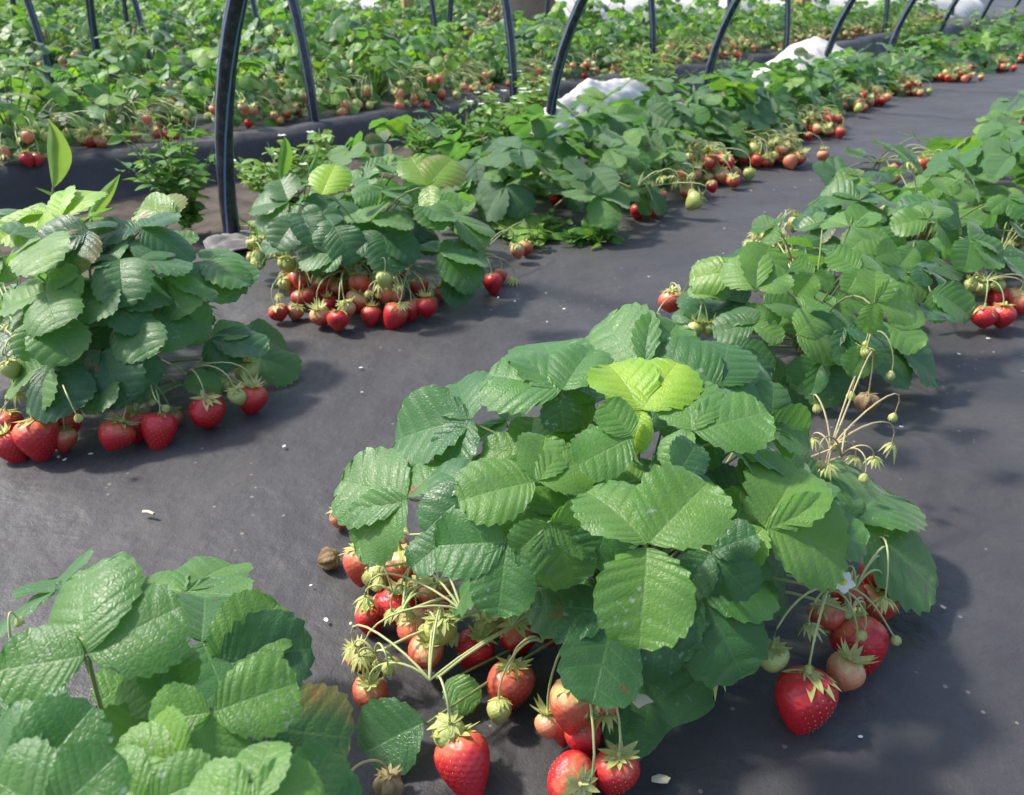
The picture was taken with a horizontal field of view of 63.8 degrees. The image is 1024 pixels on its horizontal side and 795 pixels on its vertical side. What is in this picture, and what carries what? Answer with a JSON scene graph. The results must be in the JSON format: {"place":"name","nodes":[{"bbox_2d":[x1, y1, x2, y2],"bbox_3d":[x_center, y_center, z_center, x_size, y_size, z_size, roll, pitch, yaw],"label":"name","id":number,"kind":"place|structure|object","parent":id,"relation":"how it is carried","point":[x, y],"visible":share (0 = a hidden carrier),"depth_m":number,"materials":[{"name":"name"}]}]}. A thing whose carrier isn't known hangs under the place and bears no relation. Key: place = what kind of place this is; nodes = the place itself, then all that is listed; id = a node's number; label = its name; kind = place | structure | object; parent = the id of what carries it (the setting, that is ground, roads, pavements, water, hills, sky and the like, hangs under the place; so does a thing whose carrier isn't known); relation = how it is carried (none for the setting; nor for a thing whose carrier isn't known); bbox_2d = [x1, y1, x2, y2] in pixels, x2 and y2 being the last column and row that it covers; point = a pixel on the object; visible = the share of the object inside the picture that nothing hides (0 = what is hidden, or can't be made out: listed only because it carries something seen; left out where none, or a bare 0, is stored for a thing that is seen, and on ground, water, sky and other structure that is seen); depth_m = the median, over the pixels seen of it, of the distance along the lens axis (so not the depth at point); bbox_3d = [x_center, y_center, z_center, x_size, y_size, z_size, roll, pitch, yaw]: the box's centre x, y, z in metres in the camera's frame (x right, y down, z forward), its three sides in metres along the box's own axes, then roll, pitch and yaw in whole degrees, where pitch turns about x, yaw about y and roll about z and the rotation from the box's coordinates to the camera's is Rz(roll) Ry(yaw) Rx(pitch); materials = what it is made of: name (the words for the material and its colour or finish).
{"place":"outdoors","nodes":[
{"label":"outdoors","id":0,"kind":"place"},
{"bbox_2d":[0,33,1010,286],"bbox_3d":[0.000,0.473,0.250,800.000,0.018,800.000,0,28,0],"label":"ground","id":1,"kind":"structure","parent":0,"point":[204,229],"depth_m":2.06,"materials":[{"name":"soil"}]},
{"bbox_2d":[23,0,55,83],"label":"tunnel hoop","id":2,"kind":"object","parent":1,"relation":"on","point":[32,15],"visible":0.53,"depth_m":3.32,"materials":[{"name":"black plastic"}]},
{"bbox_2d":[102,113,215,230],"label":"weed plant","id":3,"kind":"object","parent":1,"relation":"on","point":[170,179],"visible":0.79,"depth_m":1.75,"materials":[{"name":"green plant"}]},
{"bbox_2d":[85,0,319,121],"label":"tunnel hoop","id":4,"kind":"object","parent":1,"relation":"on","point":[302,45],"visible":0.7,"depth_m":2.48,"materials":[{"name":"black plastic"}]},
{"bbox_2d":[215,0,247,233],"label":"tunnel hoop","id":5,"kind":"object","parent":1,"relation":"on","point":[232,24],"visible":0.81,"depth_m":1.52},
{"bbox_2d":[58,8,499,45],"bbox_3d":[2.248,-5.615,11.710,1.489,0.142,25.056,22,35,35],"label":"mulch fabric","id":6,"kind":"object","parent":1,"relation":"on","point":[486,16],"visible":0.01,"depth_m":6.21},
{"bbox_2d":[79,0,146,32],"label":"strawberry plant","id":7,"kind":"object","parent":6,"relation":"on","point":[115,14],"visible":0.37,"depth_m":5.77,"materials":[{"name":"green plant"}]},
{"bbox_2d":[0,18,565,92],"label":"mulch fabric","id":8,"kind":"object","parent":1,"relation":"on","point":[246,53],"visible":0.01,"depth_m":4.22,"materials":[{"name":"black fabric"}]},
{"bbox_2d":[0,4,115,70],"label":"strawberry plant","id":9,"kind":"object","parent":8,"relation":"on","point":[14,38],"visible":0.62,"depth_m":3.88,"materials":[{"name":"green plant"}]},
{"bbox_2d":[64,15,154,64],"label":"strawberry plant","id":10,"kind":"object","parent":8,"relation":"on","point":[106,20],"visible":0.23,"depth_m":4.09,"materials":[{"name":"green plant"}]},
{"bbox_2d":[130,1,196,46],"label":"strawberry plant","id":11,"kind":"object","parent":8,"relation":"on","point":[163,15],"visible":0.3,"depth_m":4.91,"materials":[{"name":"green plant"}]},
{"bbox_2d":[144,13,210,57],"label":"strawberry plant","id":12,"kind":"object","parent":8,"relation":"on","point":[170,26],"visible":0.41,"depth_m":4.33,"materials":[{"name":"green plant"}]},
{"bbox_2d":[177,0,294,53],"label":"strawberry plant","id":13,"kind":"object","parent":8,"relation":"on","point":[217,19],"visible":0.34,"depth_m":4.42,"materials":[{"name":"green plant"}]},
{"bbox_2d":[331,2,409,40],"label":"strawberry plant","id":14,"kind":"object","parent":8,"relation":"on","point":[349,10],"visible":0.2,"depth_m":5.19,"materials":[{"name":"green plant"}]},
{"bbox_2d":[389,0,439,35],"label":"strawberry plant","id":15,"kind":"object","parent":8,"relation":"on","point":[408,13],"visible":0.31,"depth_m":5.43,"materials":[{"name":"green plant"}]},
{"bbox_2d":[409,0,487,36],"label":"strawberry plant","id":16,"kind":"object","parent":8,"relation":"on","point":[443,15],"visible":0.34,"depth_m":5.60,"materials":[{"name":"green plant"}]},
{"bbox_2d":[234,131,332,211],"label":"weed plant","id":17,"kind":"object","parent":1,"relation":"on","point":[267,169],"visible":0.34,"depth_m":1.88,"materials":[{"name":"green plant"}]},
{"bbox_2d":[276,129,339,187],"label":"weed plant","id":18,"kind":"object","parent":1,"relation":"on","point":[325,147],"visible":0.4,"depth_m":2.08,"materials":[{"name":"green plant"}]},
{"bbox_2d":[283,0,517,110],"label":"tunnel hoop","id":19,"kind":"object","parent":1,"relation":"on","point":[510,36],"visible":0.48,"depth_m":2.93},
{"bbox_2d":[389,117,445,155],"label":"weed plant","id":20,"kind":"object","parent":1,"relation":"on","point":[423,144],"visible":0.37,"depth_m":2.29,"materials":[{"name":"green plant"}]},
{"bbox_2d":[414,99,517,160],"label":"weed plant","id":21,"kind":"object","parent":1,"relation":"on","point":[469,135],"visible":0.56,"depth_m":2.29,"materials":[{"name":"green plant"}]},
{"bbox_2d":[467,85,540,141],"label":"weed plant","id":22,"kind":"object","parent":1,"relation":"on","point":[487,110],"visible":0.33,"depth_m":2.38,"materials":[{"name":"green plant"}]},
{"bbox_2d":[0,42,1023,794],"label":"mulch fabric","id":23,"kind":"object","parent":1,"relation":"on","point":[932,704],"visible":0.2,"depth_m":0.88,"materials":[{"name":"grey fabric"}]},
{"bbox_2d":[37,119,119,222],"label":"broadleaf weed","id":24,"kind":"object","parent":23,"relation":"on","point":[59,154],"visible":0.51,"depth_m":1.28,"materials":[{"name":"green plant"}]},
{"bbox_2d":[0,185,302,462],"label":"strawberry plant","id":25,"kind":"object","parent":23,"relation":"on","point":[132,304],"visible":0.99,"depth_m":0.96,"materials":[{"name":"green plant"}]},
{"bbox_2d":[0,546,403,794],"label":"strawberry plant","id":26,"kind":"object","parent":23,"relation":"on","point":[150,723],"visible":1,"depth_m":0.41,"materials":[{"name":"green plant"}]},
{"bbox_2d":[203,229,266,251],"bbox_3d":[-0.553,-0.315,1.631,0.125,0.025,0.132,20,34,33],"label":"stone","id":27,"kind":"object","parent":23,"relation":"on","point":[233,242],"visible":0.73,"depth_m":1.60,"materials":[{"name":"grey stone"}]},
{"bbox_2d":[278,137,319,209],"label":"broadleaf weed","id":28,"kind":"object","parent":23,"relation":"on","point":[285,157],"visible":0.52,"depth_m":1.50,"materials":[{"name":"green plant"}]},
{"bbox_2d":[311,115,465,201],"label":"strawberry plant","id":29,"kind":"object","parent":23,"relation":"on","point":[372,145],"visible":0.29,"depth_m":1.94,"materials":[{"name":"green plant"}]},
{"bbox_2d":[245,153,532,330],"bbox_3d":[-0.225,-0.307,1.406,0.535,0.276,0.491,0,28,0],"label":"strawberry plant","id":30,"kind":"object","parent":23,"relation":"on","point":[334,240],"visible":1,"depth_m":1.30,"materials":[{"name":"green plant"}]},
{"bbox_2d":[433,126,586,233],"bbox_3d":[0.003,-0.494,1.845,0.439,0.218,0.400,-11,30,-19],"label":"strawberry plant","id":31,"kind":"object","parent":23,"relation":"on","point":[452,149],"visible":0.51,"depth_m":1.76,"materials":[{"name":"green plant"}]},
{"bbox_2d":[496,208,560,246],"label":"weed plant","id":32,"kind":"object","parent":23,"relation":"on","point":[540,234],"visible":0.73,"depth_m":1.65,"materials":[{"name":"green plant"}]},
{"bbox_2d":[459,101,707,236],"bbox_3d":[0.148,-0.495,1.802,0.561,0.279,0.511,9,29,16],"label":"strawberry plant","id":33,"kind":"object","parent":23,"relation":"on","point":[515,202],"visible":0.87,"depth_m":1.70,"materials":[{"name":"green plant"}]},
{"bbox_2d":[548,215,631,248],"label":"weed plant","id":34,"kind":"object","parent":23,"relation":"on","point":[584,235],"visible":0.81,"depth_m":1.65,"materials":[{"name":"green plant"}]},
{"bbox_2d":[521,77,682,149],"bbox_3d":[0.290,-1.012,2.808,0.281,0.158,1.124,17,32,29],"label":"fleece cover","id":35,"kind":"object","parent":23,"relation":"on","point":[632,89],"visible":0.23,"depth_m":2.75,"materials":[{"name":"white fabric"}]},
{"bbox_2d":[503,98,717,215],"bbox_3d":[0.217,-0.599,1.992,0.479,0.236,0.493,-14,31,-25],"label":"strawberry plant","id":36,"kind":"object","parent":23,"relation":"on","point":[559,147],"visible":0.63,"depth_m":1.93,"materials":[{"name":"green plant"}]},
{"bbox_2d":[317,302,937,794],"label":"strawberry plant","id":37,"kind":"object","parent":23,"relation":"on","point":[563,498],"visible":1,"depth_m":0.58,"materials":[{"name":"green plant"}]},
{"bbox_2d":[537,75,755,187],"bbox_3d":[0.395,-0.725,2.215,0.583,0.246,0.496,24,36,38],"label":"strawberry plant","id":38,"kind":"object","parent":23,"relation":"on","point":[715,161],"visible":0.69,"depth_m":2.12,"materials":[{"name":"green plant"}]},
{"bbox_2d":[633,86,764,164],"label":"strawberry plant","id":39,"kind":"object","parent":23,"relation":"on","point":[724,118],"visible":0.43,"depth_m":2.25,"materials":[{"name":"green plant"}]},
{"bbox_2d":[651,68,829,168],"bbox_3d":[0.587,-0.818,2.404,0.510,0.258,0.568,-8,29,-15],"label":"strawberry plant","id":40,"kind":"object","parent":23,"relation":"on","point":[787,153],"visible":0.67,"depth_m":2.29,"materials":[{"name":"green plant"}]},
{"bbox_2d":[694,77,811,148],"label":"strawberry plant","id":41,"kind":"object","parent":23,"relation":"on","point":[703,90],"visible":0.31,"depth_m":2.56,"materials":[{"name":"green plant"}]},
{"bbox_2d":[705,63,846,138],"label":"strawberry plant","id":42,"kind":"object","parent":23,"relation":"on","point":[826,121],"visible":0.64,"depth_m":2.69,"materials":[{"name":"green plant"}]},
{"bbox_2d":[657,203,956,408],"bbox_3d":[0.464,-0.202,1.231,0.399,0.252,0.811,16,32,28],"label":"strawberry plant","id":43,"kind":"object","parent":23,"relation":"on","point":[836,339],"visible":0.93,"depth_m":1.02,"materials":[{"name":"green plant"}]},
{"bbox_2d":[756,56,865,114],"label":"strawberry plant","id":44,"kind":"object","parent":23,"relation":"on","point":[840,103],"visible":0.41,"depth_m":3.03,"materials":[{"name":"green plant"}]},
{"bbox_2d":[752,36,881,86],"bbox_3d":[1.422,-1.617,3.921,1.389,0.189,0.575,-19,33,-32],"label":"fleece cover","id":45,"kind":"object","parent":23,"relation":"on","point":[815,46],"visible":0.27,"depth_m":3.81,"materials":[{"name":"white fabric"}]},
{"bbox_2d":[776,47,893,112],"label":"strawberry plant","id":46,"kind":"object","parent":23,"relation":"on","point":[876,97],"visible":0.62,"depth_m":3.22,"materials":[{"name":"green plant"}]},
{"bbox_2d":[809,47,896,96],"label":"strawberry plant","id":47,"kind":"object","parent":23,"relation":"on","point":[881,80],"visible":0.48,"depth_m":3.42,"materials":[{"name":"green plant"}]},
{"bbox_2d":[813,129,928,185],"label":"strawberry runner plant","id":48,"kind":"object","parent":23,"relation":"on","point":[827,169],"visible":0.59,"depth_m":2.05,"materials":[{"name":"green plant"}]},
{"bbox_2d":[839,43,932,96],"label":"strawberry plant","id":49,"kind":"object","parent":23,"relation":"on","point":[906,85],"visible":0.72,"depth_m":3.54,"materials":[{"name":"green plant"}]},
{"bbox_2d":[787,144,1023,328],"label":"strawberry plant","id":50,"kind":"object","parent":23,"relation":"on","point":[907,213],"visible":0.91,"depth_m":1.34,"materials":[{"name":"green plant"}]},
{"bbox_2d":[881,33,984,82],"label":"strawberry plant","id":51,"kind":"object","parent":23,"relation":"on","point":[942,51],"visible":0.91,"depth_m":3.92,"materials":[{"name":"green plant"}]},
{"bbox_2d":[881,135,1023,251],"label":"strawberry plant","id":52,"kind":"object","parent":23,"relation":"on","point":[997,158],"visible":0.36,"depth_m":1.64,"materials":[{"name":"green plant"}]},
{"bbox_2d":[886,109,1023,209],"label":"strawberry plant","id":53,"kind":"object","parent":23,"relation":"on","point":[1009,125],"visible":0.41,"depth_m":2.00,"materials":[{"name":"green plant"}]},
{"bbox_2d":[908,30,1017,73],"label":"strawberry plant","id":54,"kind":"object","parent":23,"relation":"on","point":[987,63],"visible":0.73,"depth_m":4.27,"materials":[{"name":"green plant"}]},
{"bbox_2d":[956,21,1023,63],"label":"strawberry plant","id":55,"kind":"object","parent":23,"relation":"on","point":[1017,55],"visible":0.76,"depth_m":4.69,"materials":[{"name":"green plant"}]},
{"bbox_2d":[960,90,1023,149],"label":"strawberry plant","id":56,"kind":"object","parent":23,"relation":"on","point":[1003,104],"visible":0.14,"depth_m":2.38,"materials":[{"name":"green plant"}]},
{"bbox_2d":[976,14,1023,51],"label":"strawberry plant","id":57,"kind":"object","parent":23,"relation":"on","point":[1005,21],"visible":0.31,"depth_m":5.13,"materials":[{"name":"green plant"}]},
{"bbox_2d":[0,0,1023,209],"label":"mulch fabric","id":58,"kind":"object","parent":1,"relation":"on","point":[92,169],"visible":0.13,"depth_m":2.46,"materials":[{"name":"black fabric"}]},
{"bbox_2d":[0,58,107,166],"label":"strawberry plant","id":59,"kind":"object","parent":58,"relation":"on","point":[26,132],"visible":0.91,"depth_m":2.06,"materials":[{"name":"green plant"}]},
{"bbox_2d":[0,41,115,114],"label":"strawberry plant","id":60,"kind":"object","parent":58,"relation":"on","point":[41,51],"visible":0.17,"depth_m":2.70,"materials":[{"name":"green plant"}]},
{"bbox_2d":[2,54,192,146],"bbox_3d":[-1.139,-0.838,2.325,0.494,0.245,0.495,0,28,-1],"label":"strawberry plant","id":61,"kind":"object","parent":58,"relation":"on","point":[128,118],"visible":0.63,"depth_m":2.24,"materials":[{"name":"green plant"}]},
{"bbox_2d":[76,22,215,102],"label":"strawberry plant","id":62,"kind":"object","parent":58,"relation":"on","point":[132,58],"visible":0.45,"depth_m":2.89,"materials":[{"name":"green plant"}]},
{"bbox_2d":[143,47,302,128],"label":"strawberry plant","id":63,"kind":"object","parent":58,"relation":"on","point":[275,107],"visible":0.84,"depth_m":2.48,"materials":[{"name":"green plant"}]},
{"bbox_2d":[180,40,291,89],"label":"strawberry plant","id":64,"kind":"object","parent":58,"relation":"on","point":[250,56],"visible":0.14,"depth_m":3.18,"materials":[{"name":"green plant"}]},
{"bbox_2d":[236,0,370,84],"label":"strawberry plant","id":65,"kind":"object","parent":58,"relation":"on","point":[335,30],"visible":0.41,"depth_m":3.29,"materials":[{"name":"green plant"}]},
{"bbox_2d":[235,37,376,120],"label":"strawberry plant","id":66,"kind":"object","parent":58,"relation":"on","point":[340,93],"visible":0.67,"depth_m":2.64,"materials":[{"name":"green plant"}]},
{"bbox_2d":[301,27,445,110],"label":"strawberry plant","id":67,"kind":"object","parent":58,"relation":"on","point":[387,57],"visible":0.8,"depth_m":2.83,"materials":[{"name":"green plant"}]},
{"bbox_2d":[310,6,444,77],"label":"strawberry plant","id":68,"kind":"object","parent":58,"relation":"on","point":[385,15],"visible":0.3,"depth_m":3.55,"materials":[{"name":"green plant"}]},
{"bbox_2d":[392,18,469,66],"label":"strawberry plant","id":69,"kind":"object","parent":58,"relation":"on","point":[423,33],"visible":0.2,"depth_m":3.79,"materials":[{"name":"green plant"}]},
{"bbox_2d":[371,28,495,100],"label":"strawberry plant","id":70,"kind":"object","parent":58,"relation":"on","point":[439,64],"visible":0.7,"depth_m":3.04,"materials":[{"name":"green plant"}]},
{"bbox_2d":[427,11,505,63],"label":"strawberry plant","id":71,"kind":"object","parent":58,"relation":"on","point":[450,27],"visible":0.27,"depth_m":3.98,"materials":[{"name":"green plant"}]},
{"bbox_2d":[449,31,552,87],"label":"strawberry plant","id":72,"kind":"object","parent":58,"relation":"on","point":[496,65],"visible":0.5,"depth_m":3.27,"materials":[{"name":"green plant"}]},
{"bbox_2d":[469,11,557,59],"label":"strawberry plant","id":73,"kind":"object","parent":58,"relation":"on","point":[517,15],"visible":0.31,"depth_m":4.22,"materials":[{"name":"green plant"}]},
{"bbox_2d":[495,25,598,79],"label":"strawberry plant","id":74,"kind":"object","parent":58,"relation":"on","point":[579,62],"visible":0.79,"depth_m":3.46,"materials":[{"name":"green plant"}]},
{"bbox_2d":[515,9,588,54],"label":"strawberry plant","id":75,"kind":"object","parent":58,"relation":"on","point":[559,13],"visible":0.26,"depth_m":4.40,"materials":[{"name":"green plant"}]},
{"bbox_2d":[546,0,641,48],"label":"strawberry plant","id":76,"kind":"object","parent":58,"relation":"on","point":[563,4],"visible":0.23,"depth_m":4.62,"materials":[{"name":"green plant"}]},
{"bbox_2d":[550,21,647,73],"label":"strawberry plant","id":77,"kind":"object","parent":58,"relation":"on","point":[587,34],"visible":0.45,"depth_m":3.65,"materials":[{"name":"green plant"}]},
{"bbox_2d":[580,8,677,67],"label":"strawberry plant","id":78,"kind":"object","parent":58,"relation":"on","point":[627,27],"visible":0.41,"depth_m":3.87,"materials":[{"name":"green plant"}]},
{"bbox_2d":[632,0,693,35],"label":"strawberry plant","id":79,"kind":"object","parent":58,"relation":"on","point":[638,10],"visible":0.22,"depth_m":5.04,"materials":[{"name":"green plant"}]},
{"bbox_2d":[632,10,712,63],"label":"strawberry plant","id":80,"kind":"object","parent":58,"relation":"on","point":[699,50],"visible":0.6,"depth_m":4.04,"materials":[{"name":"green plant"}]},
{"bbox_2d":[659,12,748,58],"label":"strawberry plant","id":81,"kind":"object","parent":58,"relation":"on","point":[734,45],"visible":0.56,"depth_m":4.24,"materials":[{"name":"green plant"}]},
{"bbox_2d":[677,0,741,24],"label":"strawberry plant","id":82,"kind":"object","parent":58,"relation":"on","point":[704,4],"visible":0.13,"depth_m":5.47,"materials":[{"name":"green plant"}]},
{"bbox_2d":[683,8,763,53],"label":"strawberry plant","id":83,"kind":"object","parent":58,"relation":"on","point":[737,29],"visible":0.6,"depth_m":4.46,"materials":[{"name":"green plant"}]},
{"bbox_2d":[730,11,794,51],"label":"strawberry plant","id":84,"kind":"object","parent":58,"relation":"on","point":[774,35],"visible":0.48,"depth_m":4.64,"materials":[{"name":"green plant"}]},
{"bbox_2d":[740,3,813,46],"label":"strawberry plant","id":85,"kind":"object","parent":58,"relation":"on","point":[803,35],"visible":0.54,"depth_m":4.89,"materials":[{"name":"green plant"}]},
{"bbox_2d":[760,2,829,40],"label":"strawberry plant","id":86,"kind":"object","parent":58,"relation":"on","point":[811,22],"visible":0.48,"depth_m":5.10,"materials":[{"name":"green plant"}]},
{"bbox_2d":[791,1,857,40],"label":"strawberry plant","id":87,"kind":"object","parent":58,"relation":"on","point":[820,16],"visible":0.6,"depth_m":5.25,"materials":[{"name":"green plant"}]},
{"bbox_2d":[813,5,870,36],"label":"strawberry plant","id":88,"kind":"object","parent":58,"relation":"on","point":[861,30],"visible":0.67,"depth_m":5.46,"materials":[{"name":"green plant"}]},
{"bbox_2d":[826,1,882,33],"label":"strawberry plant","id":89,"kind":"object","parent":58,"relation":"on","point":[868,22],"visible":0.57,"depth_m":5.70,"materials":[{"name":"green plant"}]},
{"bbox_2d":[889,0,944,24],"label":"strawberry plant","id":90,"kind":"object","parent":58,"relation":"on","point":[925,7],"visible":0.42,"depth_m":6.51,"materials":[{"name":"green plant"}]},
{"bbox_2d":[507,62,564,107],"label":"weed plant","id":91,"kind":"object","parent":1,"relation":"on","point":[542,100],"visible":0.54,"depth_m":2.88,"materials":[{"name":"green plant"}]},
{"bbox_2d":[447,0,655,62],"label":"tunnel hoop","id":92,"kind":"object","parent":1,"relation":"on","point":[652,15],"visible":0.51,"depth_m":3.80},
{"bbox_2d":[546,0,587,114],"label":"tunnel hoop","id":93,"kind":"object","parent":1,"relation":"on","point":[566,40],"visible":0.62,"depth_m":2.42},
{"bbox_2d":[590,35,697,94],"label":"weed plant","id":94,"kind":"object","parent":1,"relation":"on","point":[644,65],"visible":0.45,"depth_m":3.05,"materials":[{"name":"green plant"}]},
{"bbox_2d":[702,0,740,85],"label":"tunnel hoop","id":95,"kind":"object","parent":1,"relation":"on","point":[723,27],"visible":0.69,"depth_m":3.20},
{"bbox_2d":[499,0,987,29],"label":"covered tunnel","id":96,"kind":"structure","parent":1,"relation":"on","point":[531,8],"depth_m":7.11,"materials":[{"name":"white plastic"}]},
{"bbox_2d":[824,0,855,58],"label":"tunnel hoop","id":97,"kind":"object","parent":1,"relation":"on","point":[849,4],"visible":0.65,"depth_m":3.71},
{"bbox_2d":[867,2,961,54],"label":"weed plant","id":98,"kind":"object","parent":1,"relation":"on","point":[924,25],"visible":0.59,"depth_m":4.91,"materials":[{"name":"green plant"}]},
{"bbox_2d":[949,3,1020,35],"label":"weed plant","id":99,"kind":"object","parent":1,"relation":"on","point":[978,15],"visible":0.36,"depth_m":5.58,"materials":[{"name":"green plant"}]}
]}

